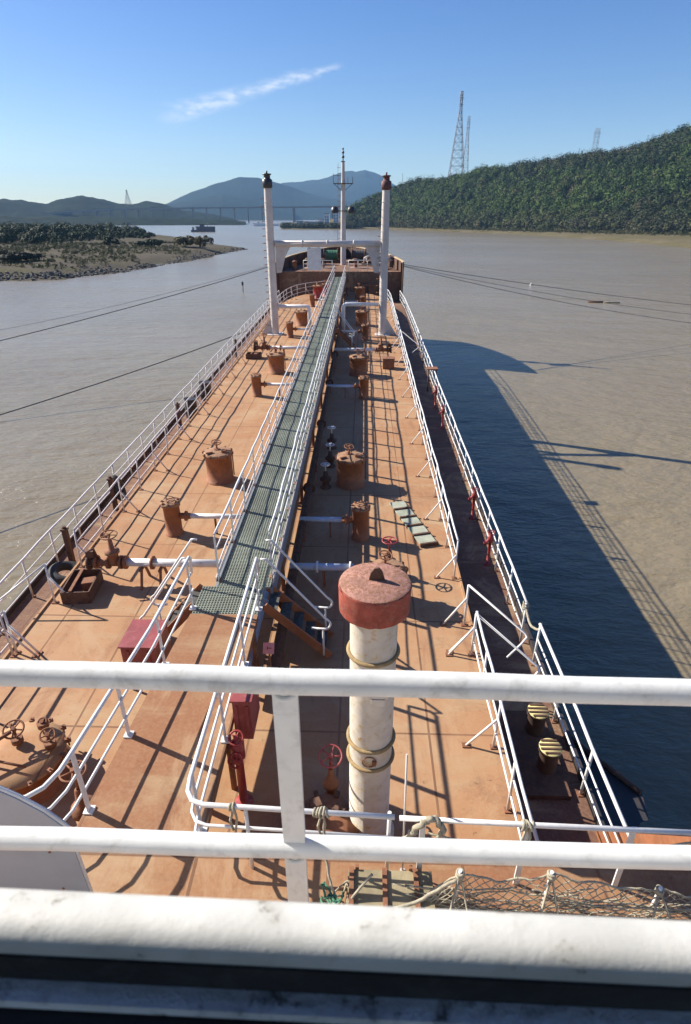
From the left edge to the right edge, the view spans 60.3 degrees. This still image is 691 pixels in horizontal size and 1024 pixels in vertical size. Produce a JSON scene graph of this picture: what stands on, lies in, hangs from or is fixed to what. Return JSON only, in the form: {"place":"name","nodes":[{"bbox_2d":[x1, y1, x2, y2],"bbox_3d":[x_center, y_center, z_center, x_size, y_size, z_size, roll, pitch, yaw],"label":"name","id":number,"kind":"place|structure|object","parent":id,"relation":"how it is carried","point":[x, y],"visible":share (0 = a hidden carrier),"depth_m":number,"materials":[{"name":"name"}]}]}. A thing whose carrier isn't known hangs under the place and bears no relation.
{"place":"outdoors","nodes":[
{"label":"outdoors","id":0,"kind":"place"},
{"bbox_2d":[0,195,233,219],"bbox_3d":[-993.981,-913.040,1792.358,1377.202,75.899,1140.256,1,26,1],"label":"hills","id":1,"kind":"structure","parent":0,"point":[16,208],"depth_m":1715.71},
{"bbox_2d":[0,235,242,280],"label":"terrain","id":2,"kind":"structure","parent":0,"point":[159,257],"depth_m":190.68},
{"bbox_2d":[0,252,42,260],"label":"bush","id":3,"kind":"object","parent":2,"relation":"on","point":[26,256],"visible":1,"depth_m":160.58,"materials":[{"name":"green plant"}]},
{"bbox_2d":[0,221,155,243],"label":"woods","id":4,"kind":"object","parent":2,"relation":"on","point":[28,233],"visible":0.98,"depth_m":304.44,"materials":[{"name":"green plant"}]},
{"bbox_2d":[102,235,120,245],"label":"bush","id":5,"kind":"object","parent":2,"relation":"on","point":[107,240],"visible":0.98,"depth_m":233.29,"materials":[{"name":"green plant"}]},
{"bbox_2d":[0,238,224,271],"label":"undergrowth","id":6,"kind":"object","parent":2,"relation":"on","point":[72,245],"visible":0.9,"depth_m":204.01,"materials":[{"name":"green plant"}]},
{"bbox_2d":[0,247,247,280],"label":"rubble","id":7,"kind":"object","parent":2,"relation":"on","point":[51,274],"visible":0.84,"depth_m":153.49,"materials":[{"name":"stone"}]},
{"bbox_2d":[134,239,163,246],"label":"bush","id":8,"kind":"object","parent":2,"relation":"on","point":[151,242],"visible":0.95,"depth_m":239.46,"materials":[{"name":"green plant"}]},
{"bbox_2d":[174,235,194,246],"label":"bush","id":9,"kind":"object","parent":2,"relation":"on","point":[187,239],"visible":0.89,"depth_m":250.29,"materials":[{"name":"green plant"}]},
{"bbox_2d":[192,235,213,248],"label":"bush","id":10,"kind":"object","parent":2,"relation":"on","point":[200,241],"visible":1,"depth_m":244.54,"materials":[{"name":"green plant"}]},
{"bbox_2d":[0,216,245,225],"bbox_3d":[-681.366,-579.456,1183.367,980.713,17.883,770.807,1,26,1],"label":"hills","id":11,"kind":"structure","parent":0,"point":[94,220],"depth_m":1174.57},
{"bbox_2d":[168,194,292,219],"bbox_3d":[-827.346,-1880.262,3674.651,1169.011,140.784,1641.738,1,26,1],"label":"mountain","id":12,"kind":"structure","parent":0,"point":[221,200],"depth_m":3286.39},
{"bbox_2d":[166,177,354,219],"bbox_3d":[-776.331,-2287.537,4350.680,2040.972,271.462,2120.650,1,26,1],"label":"mountain","id":13,"kind":"structure","parent":0,"point":[253,189],"depth_m":3994.44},
{"bbox_2d":[304,790,358,833],"bbox_3d":[-0.291,4.517,8.444,1.096,0.530,1.061,1,28,1],"label":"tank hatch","id":14,"kind":"object","parent":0,"point":[337,823],"visible":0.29,"depth_m":8.47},
{"bbox_2d":[281,170,395,202],"bbox_3d":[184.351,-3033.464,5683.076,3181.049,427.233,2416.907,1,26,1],"label":"mountain","id":15,"kind":"structure","parent":0,"point":[365,183],"depth_m":5286.84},
{"bbox_2d":[0,220,690,836],"bbox_3d":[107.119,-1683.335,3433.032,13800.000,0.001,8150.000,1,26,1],"label":"water","id":16,"kind":"structure","parent":0,"point":[572,422],"depth_m":47.15,"materials":[{"name":"liquid"}]},
{"bbox_2d":[42,206,348,222],"bbox_3d":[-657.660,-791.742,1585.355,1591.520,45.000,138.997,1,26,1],"label":"road bridge","id":17,"kind":"structure","parent":16,"relation":"in","point":[193,208],"depth_m":1624.83,"materials":[{"name":"concrete"}]},
{"bbox_2d":[196,223,214,231],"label":"barge","id":18,"kind":"object","parent":16,"relation":"on","point":[202,228],"visible":0.92,"depth_m":616.13},
{"bbox_2d":[0,247,690,920],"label":"tanker ship","id":19,"kind":"object","parent":16,"relation":"on","point":[448,777],"visible":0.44,"depth_m":13.31},
{"bbox_2d":[0,614,39,657],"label":"guard rail","id":20,"kind":"object","parent":19,"relation":"on","point":[13,655],"visible":1,"depth_m":11.86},
{"bbox_2d":[0,611,42,654],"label":"deck railing","id":21,"kind":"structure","parent":19,"relation":"on","point":[16,651],"depth_m":11.95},
{"bbox_2d":[0,717,72,804],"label":"tank hatch","id":22,"kind":"object","parent":19,"relation":"on","point":[33,753],"visible":0.95,"depth_m":9.29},
{"bbox_2d":[0,564,76,630],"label":"deck railing","id":23,"kind":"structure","parent":19,"relation":"on","point":[49,578],"depth_m":13.24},
{"bbox_2d":[0,785,92,891],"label":"steel screen","id":24,"kind":"object","parent":19,"relation":"on","point":[52,870],"visible":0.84,"depth_m":5.85,"materials":[{"name":"metal"}]},
{"bbox_2d":[48,561,76,584],"bbox_3d":[-7.227,1.585,15.436,0.881,0.450,0.913,1,28,1],"label":"tyre","id":25,"kind":"object","parent":19,"relation":"on","point":[55,569],"visible":0.43,"depth_m":15.34,"materials":[{"name":"black rubber"}]},
{"bbox_2d":[60,525,75,561],"bbox_3d":[-7.663,0.924,16.459,0.170,1.215,0.170,1,28,1],"label":"roller post","id":26,"kind":"object","parent":19,"relation":"on","point":[64,531],"visible":0.92,"depth_m":16.38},
{"bbox_2d":[58,760,92,821],"bbox_3d":[-3.737,4.090,8.444,0.372,1.290,0.368,1,28,1],"label":"deck valve","id":27,"kind":"object","parent":19,"relation":"on","point":[77,814],"visible":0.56,"depth_m":8.30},
{"bbox_2d":[60,568,103,604],"bbox_3d":[-6.167,1.719,13.945,0.651,0.381,0.988,-2,26,-4],"label":"drip tray","id":28,"kind":"object","parent":19,"relation":"on","point":[81,585],"visible":1,"depth_m":13.87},
{"bbox_2d":[106,475,118,510],"bbox_3d":[-7.568,-0.615,19.376,0.170,1.215,0.170,1,28,1],"label":"roller post","id":29,"kind":"object","parent":19,"relation":"on","point":[109,479],"visible":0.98,"depth_m":19.31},
{"bbox_2d":[111,475,126,500],"bbox_3d":[-7.537,-0.795,19.733,0.447,0.882,0.914,-6,27,-11],"label":"tyre","id":30,"kind":"object","parent":19,"relation":"on","point":[116,490],"visible":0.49,"depth_m":19.49,"materials":[{"name":"black rubber"}]},
{"bbox_2d":[0,267,267,340],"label":"mooring line","id":31,"kind":"object","parent":19,"relation":"attached to","point":[128,307],"visible":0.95,"depth_m":50.61,"materials":[{"name":"fabric"}]},
{"bbox_2d":[0,290,279,634],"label":"guard rail","id":32,"kind":"object","parent":19,"relation":"on","point":[50,529],"visible":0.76,"depth_m":19.43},
{"bbox_2d":[0,330,247,414],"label":"mooring line","id":33,"kind":"object","parent":32,"relation":"attached to","point":[116,377],"visible":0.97,"depth_m":36.41,"materials":[{"name":"fabric"}]},
{"bbox_2d":[118,619,170,662],"bbox_3d":[-3.718,2.723,11.228,0.680,1.110,0.800,1,28,1],"label":"fire box","id":34,"kind":"object","parent":19,"relation":"on","point":[134,634],"visible":0.44,"depth_m":10.84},
{"bbox_2d":[85,530,224,589],"bbox_3d":[-4.286,1.114,14.017,3.660,1.373,0.662,1,28,1],"label":"cargo manifold","id":35,"kind":"object","parent":19,"relation":"on","point":[93,559],"visible":0.98,"depth_m":13.97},
{"bbox_2d":[139,538,202,634],"bbox_3d":[-3.441,1.709,11.793,1.226,2.370,0.726,1,28,1],"label":"deck stair","id":36,"kind":"object","parent":19,"relation":"on","point":[175,614],"visible":0.61,"depth_m":11.72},
{"bbox_2d":[184,397,197,418],"bbox_3d":[-7.179,-4.859,27.757,0.610,0.900,0.604,1,28,1],"label":"oil drum","id":37,"kind":"object","parent":19,"relation":"on","point":[190,401],"visible":0.57,"depth_m":27.54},
{"bbox_2d":[160,496,241,537],"bbox_3d":[-3.681,0.143,16.200,2.587,1.033,0.515,1,28,1],"label":"gauge pot","id":38,"kind":"object","parent":19,"relation":"on","point":[173,516],"visible":0.98,"depth_m":16.12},
{"bbox_2d":[73,281,330,567],"bbox_3d":[-3.834,-10.578,36.462,4.275,1.091,49.420,1,28,1],"label":"guard rail","id":39,"kind":"object","parent":19,"relation":"on","point":[102,497],"visible":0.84,"depth_m":20.84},
{"bbox_2d":[199,380,211,400],"bbox_3d":[-7.099,-6.165,30.232,0.610,0.900,0.604,1,28,1],"label":"oil drum","id":40,"kind":"object","parent":19,"relation":"on","point":[202,388],"visible":0.56,"depth_m":30.01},
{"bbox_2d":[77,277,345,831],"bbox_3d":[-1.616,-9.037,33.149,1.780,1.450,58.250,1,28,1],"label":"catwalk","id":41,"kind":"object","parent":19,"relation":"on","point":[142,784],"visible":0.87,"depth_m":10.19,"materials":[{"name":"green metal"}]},
{"bbox_2d":[24,556,196,820],"bbox_3d":[-3.800,2.762,8.237,2.725,1.192,6.350,20,32,34],"label":"guard rail","id":42,"kind":"object","parent":41,"relation":"on","point":[89,809],"visible":0.72,"depth_m":7.95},
{"bbox_2d":[213,265,334,581],"bbox_3d":[-1.809,-11.334,34.997,0.100,1.089,52.560,1,28,1],"label":"guard rail","id":43,"kind":"object","parent":41,"relation":"on","point":[219,579],"visible":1,"depth_m":16.20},
{"bbox_2d":[268,265,345,577],"bbox_3d":[-0.748,-11.356,35.036,0.100,1.089,52.410,1,28,1],"label":"guard rail","id":44,"kind":"object","parent":41,"relation":"on","point":[304,442],"visible":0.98,"depth_m":17.16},
{"bbox_2d":[202,439,234,485],"bbox_3d":[-4.106,-1.652,19.282,1.004,1.332,0.970,1,28,1],"label":"tank hatch","id":45,"kind":"object","parent":19,"relation":"on","point":[219,461],"visible":1,"depth_m":19.07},
{"bbox_2d":[227,730,252,810],"bbox_3d":[-1.555,3.824,8.736,0.280,1.484,0.390,1,28,1],"label":"fire hydrant","id":46,"kind":"object","parent":19,"relation":"on","point":[237,747],"visible":0.99,"depth_m":8.53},
{"bbox_2d":[263,643,273,667],"bbox_3d":[-1.386,2.871,10.948,0.200,1.106,0.152,1,28,1],"label":"deck sign","id":47,"kind":"object","parent":19,"relation":"on","point":[268,648],"visible":0.79,"depth_m":10.72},
{"bbox_2d":[250,373,290,396],"bbox_3d":[-3.206,-5.897,27.646,2.377,1.033,0.515,1,28,1],"label":"gauge pot","id":48,"kind":"object","parent":19,"relation":"on","point":[257,383],"visible":0.98,"depth_m":27.56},
{"bbox_2d":[261,171,283,335],"bbox_3d":[-5.005,-16.415,38.330,1.450,9.670,1.000,1,28,1],"label":"kingpost","id":49,"kind":"object","parent":19,"relation":"on","point":[272,327],"visible":0.99,"depth_m":38.21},
{"bbox_2d":[266,346,285,374],"bbox_3d":[-3.647,-7.995,31.304,1.004,1.332,0.970,1,28,1],"label":"tank hatch","id":50,"kind":"object","parent":19,"relation":"on","point":[276,363],"visible":0.99,"depth_m":31.09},
{"bbox_2d":[253,333,305,352],"bbox_3d":[-3.558,-9.544,34.216,3.510,1.373,0.662,1,28,1],"label":"cargo manifold","id":51,"kind":"object","parent":19,"relation":"on","point":[262,346],"visible":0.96,"depth_m":34.16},
{"bbox_2d":[186,557,394,869],"bbox_3d":[-1.464,2.644,8.494,2.017,1.208,5.671,-10,28,-20],"label":"guard rail","id":52,"kind":"object","parent":19,"relation":"on","point":[199,805],"visible":0.73,"depth_m":7.01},
{"bbox_2d":[228,801,237,832],"bbox_3d":[-1.223,3.327,6.477,0.093,0.438,0.104,-12,29,-22],"label":"rope knot","id":53,"kind":"object","parent":52,"relation":"attached to","point":[232,810],"visible":0.98,"depth_m":6.44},
{"bbox_2d":[229,693,259,738],"bbox_3d":[-1.497,2.902,8.989,0.320,0.780,0.670,1,28,1],"label":"fire box","id":54,"kind":"object","parent":52,"relation":"hanging from","point":[246,708],"visible":0.71,"depth_m":8.70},
{"bbox_2d":[312,806,329,834],"bbox_3d":[-0.259,3.352,6.437,0.188,0.447,0.129,1,28,1],"label":"rope knot","id":55,"kind":"object","parent":52,"relation":"attached to","point":[318,813],"visible":0.96,"depth_m":6.33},
{"bbox_2d":[322,819,335,899],"bbox_3d":[-0.151,3.845,6.330,0.060,0.946,0.636,-8,27,-16],"label":"rope","id":56,"kind":"object","parent":52,"relation":"hanging from","point":[327,867],"visible":0.55,"depth_m":6.40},
{"bbox_2d":[248,306,338,666],"bbox_3d":[-1.136,-9.137,34.240,0.365,0.607,53.000,1,28,1],"label":"cargo pipe","id":57,"kind":"object","parent":19,"relation":"on","point":[263,603],"visible":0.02,"depth_m":12.35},
{"bbox_2d":[278,304,311,334],"bbox_3d":[-3.328,-12.967,40.094,2.320,1.922,0.473,1,28,1],"label":"vent branch","id":58,"kind":"object","parent":19,"relation":"on","point":[308,307],"visible":0.85,"depth_m":39.64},
{"bbox_2d":[260,539,333,657],"bbox_3d":[-0.927,1.743,11.729,1.368,2.374,0.726,1,28,1],"label":"deck stair","id":59,"kind":"object","parent":19,"relation":"on","point":[301,614],"visible":0.99,"depth_m":11.84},
{"bbox_2d":[286,321,312,337],"bbox_3d":[-2.788,-12.054,39.315,2.297,1.033,0.515,1,28,1],"label":"gauge pot","id":60,"kind":"object","parent":19,"relation":"on","point":[289,327],"visible":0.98,"depth_m":39.23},
{"bbox_2d":[295,309,307,325],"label":"tank hatch","id":61,"kind":"object","parent":19,"relation":"on","point":[301,317],"visible":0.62,"depth_m":42.83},
{"bbox_2d":[271,287,348,667],"bbox_3d":[-0.576,-9.143,34.218,0.365,0.637,53.000,1,28,1],"label":"cargo pipe","id":62,"kind":"object","parent":19,"relation":"on","point":[277,656],"visible":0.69,"depth_m":16.46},
{"bbox_2d":[312,281,322,297],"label":"tank hatch","id":63,"kind":"object","parent":19,"relation":"on","point":[317,290],"visible":0.98,"depth_m":54.82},
{"bbox_2d":[289,561,353,586],"bbox_3d":[-0.558,1.470,14.051,1.500,0.686,0.280,1,28,1],"label":"branch pipe","id":64,"kind":"object","parent":19,"relation":"on","point":[317,566],"visible":0.77,"depth_m":13.89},
{"bbox_2d":[320,462,330,489],"bbox_3d":[-0.632,-1.157,18.866,0.360,0.840,0.360,1,28,1],"label":"deck valve","id":65,"kind":"object","parent":19,"relation":"on","point":[325,478],"visible":1,"depth_m":18.82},
{"bbox_2d":[318,744,342,794],"bbox_3d":[-0.221,3.977,8.949,0.372,1.014,0.353,1,28,1],"label":"deck valve","id":66,"kind":"object","parent":19,"relation":"on","point":[330,782],"visible":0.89,"depth_m":8.86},
{"bbox_2d":[325,443,335,467],"bbox_3d":[-0.523,-1.949,20.367,0.360,0.840,0.360,1,28,1],"label":"deck valve","id":67,"kind":"object","parent":19,"relation":"on","point":[330,458],"visible":0.98,"depth_m":20.30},
{"bbox_2d":[323,248,340,262],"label":"mooring winch","id":68,"kind":"object","parent":19,"relation":"on","point":[332,255],"visible":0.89,"depth_m":66.18,"materials":[{"name":"green metal"}]},
{"bbox_2d":[327,426,336,449],"bbox_3d":[-0.504,-2.743,21.871,0.360,0.840,0.360,1,28,1],"label":"deck valve","id":69,"kind":"object","parent":19,"relation":"on","point":[331,439],"visible":0.94,"depth_m":21.81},
{"bbox_2d":[320,882,343,903],"bbox_3d":[-0.146,4.071,6.348,0.263,0.080,0.274,1,28,1],"label":"rope heap","id":70,"kind":"object","parent":19,"relation":"on","point":[331,896],"visible":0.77,"depth_m":6.32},
{"bbox_2d":[299,500,370,541],"bbox_3d":[-0.288,0.233,16.024,1.907,1.033,0.515,1,28,1],"label":"gauge pot","id":71,"kind":"object","parent":19,"relation":"on","point":[359,520],"visible":1,"depth_m":15.92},
{"bbox_2d":[331,148,354,264],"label":"foremast","id":72,"kind":"object","parent":19,"relation":"on","point":[335,209],"visible":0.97,"depth_m":61.45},
{"bbox_2d":[334,307,354,347],"bbox_3d":[-0.077,-11.216,36.287,1.321,2.373,0.726,1,28,1],"label":"deck stair","id":73,"kind":"object","parent":19,"relation":"on","point":[344,336],"visible":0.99,"depth_m":36.30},
{"bbox_2d":[0,888,690,1023],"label":"wheelhouse","id":74,"kind":"object","parent":19,"relation":"on","point":[70,957],"visible":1,"depth_m":0.44,"materials":[{"name":"white metal"}]},
{"bbox_2d":[0,660,690,902],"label":"bridge railing","id":75,"kind":"object","parent":19,"relation":"on","point":[294,846],"visible":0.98,"depth_m":1.33,"materials":[{"name":"metal"}]},
{"bbox_2d":[326,375,369,398],"bbox_3d":[0.114,-5.761,27.384,1.977,1.033,0.515,1,28,1],"label":"gauge pot","id":76,"kind":"object","parent":19,"relation":"on","point":[363,385],"visible":1,"depth_m":27.30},
{"bbox_2d":[334,444,366,489],"bbox_3d":[0.157,-1.491,19.003,1.048,1.302,1.012,1,28,1],"label":"tank hatch","id":77,"kind":"object","parent":19,"relation":"on","point":[350,470],"visible":1,"depth_m":18.79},
{"bbox_2d":[341,323,368,340],"bbox_3d":[0.518,-11.685,38.611,2.057,1.033,0.515,1,28,1],"label":"gauge pot","id":78,"kind":"object","parent":19,"relation":"on","point":[364,331],"visible":0.98,"depth_m":38.51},
{"bbox_2d":[349,249,365,262],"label":"mooring winch","id":79,"kind":"object","parent":19,"relation":"on","point":[359,254],"visible":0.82,"depth_m":66.06,"materials":[{"name":"metal"}]},
{"bbox_2d":[348,349,368,376],"bbox_3d":[0.673,-7.787,30.934,1.048,1.302,1.012,1,28,1],"label":"tank hatch","id":80,"kind":"object","parent":19,"relation":"on","point":[358,364],"visible":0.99,"depth_m":30.71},
{"bbox_2d":[354,283,365,299],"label":"tank hatch","id":81,"kind":"object","parent":19,"relation":"on","point":[359,290],"visible":0.97,"depth_m":54.11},
{"bbox_2d":[342,302,378,334],"bbox_3d":[0.910,-12.980,39.951,2.580,2.072,0.473,1,28,1],"label":"vent branch","id":82,"kind":"object","parent":19,"relation":"on","point":[344,305],"visible":0.91,"depth_m":39.45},
{"bbox_2d":[355,306,368,325],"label":"tank hatch","id":83,"kind":"object","parent":19,"relation":"on","point":[361,316],"visible":0.97,"depth_m":42.79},
{"bbox_2d":[334,335,391,360],"bbox_3d":[0.989,-9.300,33.746,3.310,1.373,0.662,1,28,1],"label":"cargo manifold","id":84,"kind":"object","parent":19,"relation":"on","point":[381,348],"visible":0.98,"depth_m":33.69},
{"bbox_2d":[338,562,411,835],"bbox_3d":[0.335,2.640,7.660,0.826,4.580,0.822,1,28,1],"label":"vent pipe","id":85,"kind":"object","parent":19,"relation":"on","point":[374,602],"visible":0.99,"depth_m":6.98,"materials":[{"name":"metal"}]},
{"bbox_2d":[375,172,395,335],"bbox_3d":[2.711,-16.273,38.155,1.450,9.570,1.000,1,28,1],"label":"kingpost","id":86,"kind":"object","parent":19,"relation":"on","point":[385,328],"visible":1,"depth_m":38.02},
{"bbox_2d":[274,240,380,272],"bbox_3d":[-1.142,-16.384,38.221,6.720,1.972,0.450,1,28,1],"label":"crossbar","id":87,"kind":"object","parent":86,"relation":"attached to","point":[283,247],"visible":1,"depth_m":37.82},
{"bbox_2d":[307,247,320,269],"bbox_3d":[-2.012,-16.302,38.292,0.880,1.380,0.053,1,28,1],"label":"notice board","id":88,"kind":"object","parent":87,"relation":"hanging from","point":[314,258],"visible":1,"depth_m":38.27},
{"bbox_2d":[382,356,394,368],"bbox_3d":[2.332,-8.096,32.301,0.680,0.570,0.560,1,28,1],"label":"deck box","id":89,"kind":"object","parent":19,"relation":"on","point":[388,362],"visible":1,"depth_m":32.09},
{"bbox_2d":[369,550,408,573],"bbox_3d":[0.926,1.495,13.428,0.960,1.222,0.928,1,28,1],"label":"tank hatch","id":90,"kind":"object","parent":19,"relation":"on","point":[396,563],"visible":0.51,"depth_m":13.33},
{"bbox_2d":[381,536,397,559],"bbox_3d":[1.057,1.086,14.452,0.392,0.990,0.388,1,28,1],"label":"deck valve","id":91,"kind":"object","parent":19,"relation":"on","point":[389,542],"visible":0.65,"depth_m":14.29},
{"bbox_2d":[347,864,434,908],"bbox_3d":[0.479,4.226,6.326,0.920,0.320,0.770,1,28,1],"label":"wooden crate","id":92,"kind":"object","parent":19,"relation":"on","point":[379,888],"visible":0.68,"depth_m":6.41,"materials":[{"name":"brown wood"}]},
{"bbox_2d":[400,754,407,870],"bbox_3d":[0.640,3.328,6.495,0.057,1.755,0.156,-7,27,-15],"label":"thin pole","id":93,"kind":"object","parent":19,"relation":"on","point":[402,868],"visible":0.57,"depth_m":6.39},
{"bbox_2d":[389,501,437,546],"bbox_3d":[1.889,0.284,16.915,0.508,0.148,2.602,-7,27,-14],"label":"rung plank","id":94,"kind":"object","parent":19,"relation":"on","point":[420,533],"visible":1,"depth_m":16.71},
{"bbox_2d":[387,289,458,578],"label":"guard rail","id":95,"kind":"object","parent":19,"relation":"on","point":[404,355],"visible":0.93,"depth_m":19.77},
{"bbox_2d":[399,291,527,642],"bbox_3d":[4.699,-9.282,35.841,0.320,1.162,50.600,1,28,1],"label":"guard rail","id":96,"kind":"object","parent":19,"relation":"on","point":[498,531],"visible":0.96,"depth_m":19.23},
{"bbox_2d":[468,487,478,519],"bbox_3d":[4.005,-0.258,18.829,0.305,1.077,0.232,1,28,1],"label":"fire hydrant","id":97,"kind":"object","parent":19,"relation":"on","point":[474,497],"visible":1,"depth_m":18.73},
{"bbox_2d":[440,584,527,657],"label":"deck railing","id":98,"kind":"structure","parent":19,"relation":"on","point":[493,606],"depth_m":12.40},
{"bbox_2d":[483,530,494,565],"bbox_3d":[3.928,1.002,16.442,0.305,1.077,0.232,1,28,1],"label":"fire hydrant","id":99,"kind":"object","parent":19,"relation":"on","point":[490,541],"visible":1,"depth_m":16.35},
{"bbox_2d":[446,611,538,840],"bbox_3d":[2.256,3.485,9.808,0.585,1.084,4.820,1,28,1],"label":"guard rail","id":100,"kind":"object","parent":19,"relation":"on","point":[507,809],"visible":0.72,"depth_m":9.28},
{"bbox_2d":[445,613,539,674],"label":"deck railing","id":101,"kind":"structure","parent":19,"relation":"on","point":[449,654],"depth_m":11.63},
{"bbox_2d":[505,703,571,799],"bbox_3d":[3.497,4.192,10.865,0.750,0.640,1.900,1,28,1],"label":"bollard pair","id":102,"kind":"object","parent":19,"relation":"on","point":[538,749],"visible":0.98,"depth_m":10.61},
{"bbox_2d":[393,867,690,920],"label":"rope net","id":103,"kind":"object","parent":19,"relation":"on","point":[550,875],"visible":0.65,"depth_m":6.20,"materials":[{"name":"fabric"}]},
{"bbox_2d":[395,878,456,906],"bbox_3d":[0.465,4.029,6.060,1.448,0.367,0.126,-8,28,-16],"label":"rope","id":104,"kind":"object","parent":103,"relation":"attached to","point":[431,893],"visible":0.44,"depth_m":6.12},
{"bbox_2d":[399,815,690,886],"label":"guard rail","id":105,"kind":"object","parent":19,"relation":"on","point":[632,831],"visible":0.49,"depth_m":6.21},
{"bbox_2d":[402,815,446,862],"bbox_3d":[0.773,3.477,6.293,0.566,0.694,0.190,4,27,8],"label":"rope","id":106,"kind":"object","parent":105,"relation":"attached to","point":[427,820],"visible":0.54,"depth_m":6.18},
{"bbox_2d":[520,819,534,840],"bbox_3d":[1.904,3.422,6.301,0.156,0.447,0.125,1,28,1],"label":"rope knot","id":107,"kind":"object","parent":105,"relation":"attached to","point":[524,828],"visible":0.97,"depth_m":6.21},
{"bbox_2d":[404,264,688,304],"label":"mooring line","id":108,"kind":"object","parent":19,"relation":"attached to","point":[540,285],"visible":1,"depth_m":64.20,"materials":[{"name":"fabric"}]},
{"bbox_2d":[404,266,689,322],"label":"mooring line","id":109,"kind":"object","parent":19,"relation":"attached to","point":[544,298],"visible":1,"depth_m":61.89,"materials":[{"name":"fabric"}]},
{"bbox_2d":[530,623,633,843],"bbox_3d":[4.066,3.979,10.719,0.100,1.282,4.955,1,26,1],"label":"guard rail","id":110,"kind":"object","parent":19,"relation":"on","point":[602,772],"visible":0.72,"depth_m":10.11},
{"bbox_2d":[571,736,648,826],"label":"ladder platform","id":111,"kind":"structure","parent":19,"relation":"attached to","point":[628,796],"depth_m":10.93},
{"bbox_2d":[0,0,690,203],"label":"sky","id":112,"kind":"structure","parent":0,"point":[159,101],"materials":[{"name":"blue"}]},
{"bbox_2d":[362,284,375,294],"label":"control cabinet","id":113,"kind":"object","parent":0,"point":[370,288],"visible":0.46,"depth_m":58.56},
{"bbox_2d":[281,160,690,247],"bbox_3d":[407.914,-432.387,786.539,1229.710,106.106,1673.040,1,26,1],"label":"terrain","id":114,"kind":"structure","parent":0,"point":[684,241],"depth_m":446.71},
{"bbox_2d":[279,221,363,228],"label":"treeline","id":115,"kind":"object","parent":114,"relation":"on","point":[319,225],"visible":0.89,"depth_m":751.93,"materials":[{"name":"green plant"}]},
{"bbox_2d":[448,91,463,178],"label":"power pylon","id":116,"kind":"object","parent":114,"relation":"on","point":[454,144],"visible":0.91,"depth_m":760.77,"materials":[{"name":"grey metal"}]},
{"bbox_2d":[345,122,690,234],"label":"forest","id":117,"kind":"object","parent":114,"relation":"on","point":[637,180],"visible":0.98,"depth_m":597.89,"materials":[{"name":"green plant"}]},
{"bbox_2d":[376,224,690,236],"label":"undergrowth","id":118,"kind":"object","parent":114,"relation":"on","point":[621,231],"visible":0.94,"depth_m":496.57,"materials":[{"name":"green plant"}]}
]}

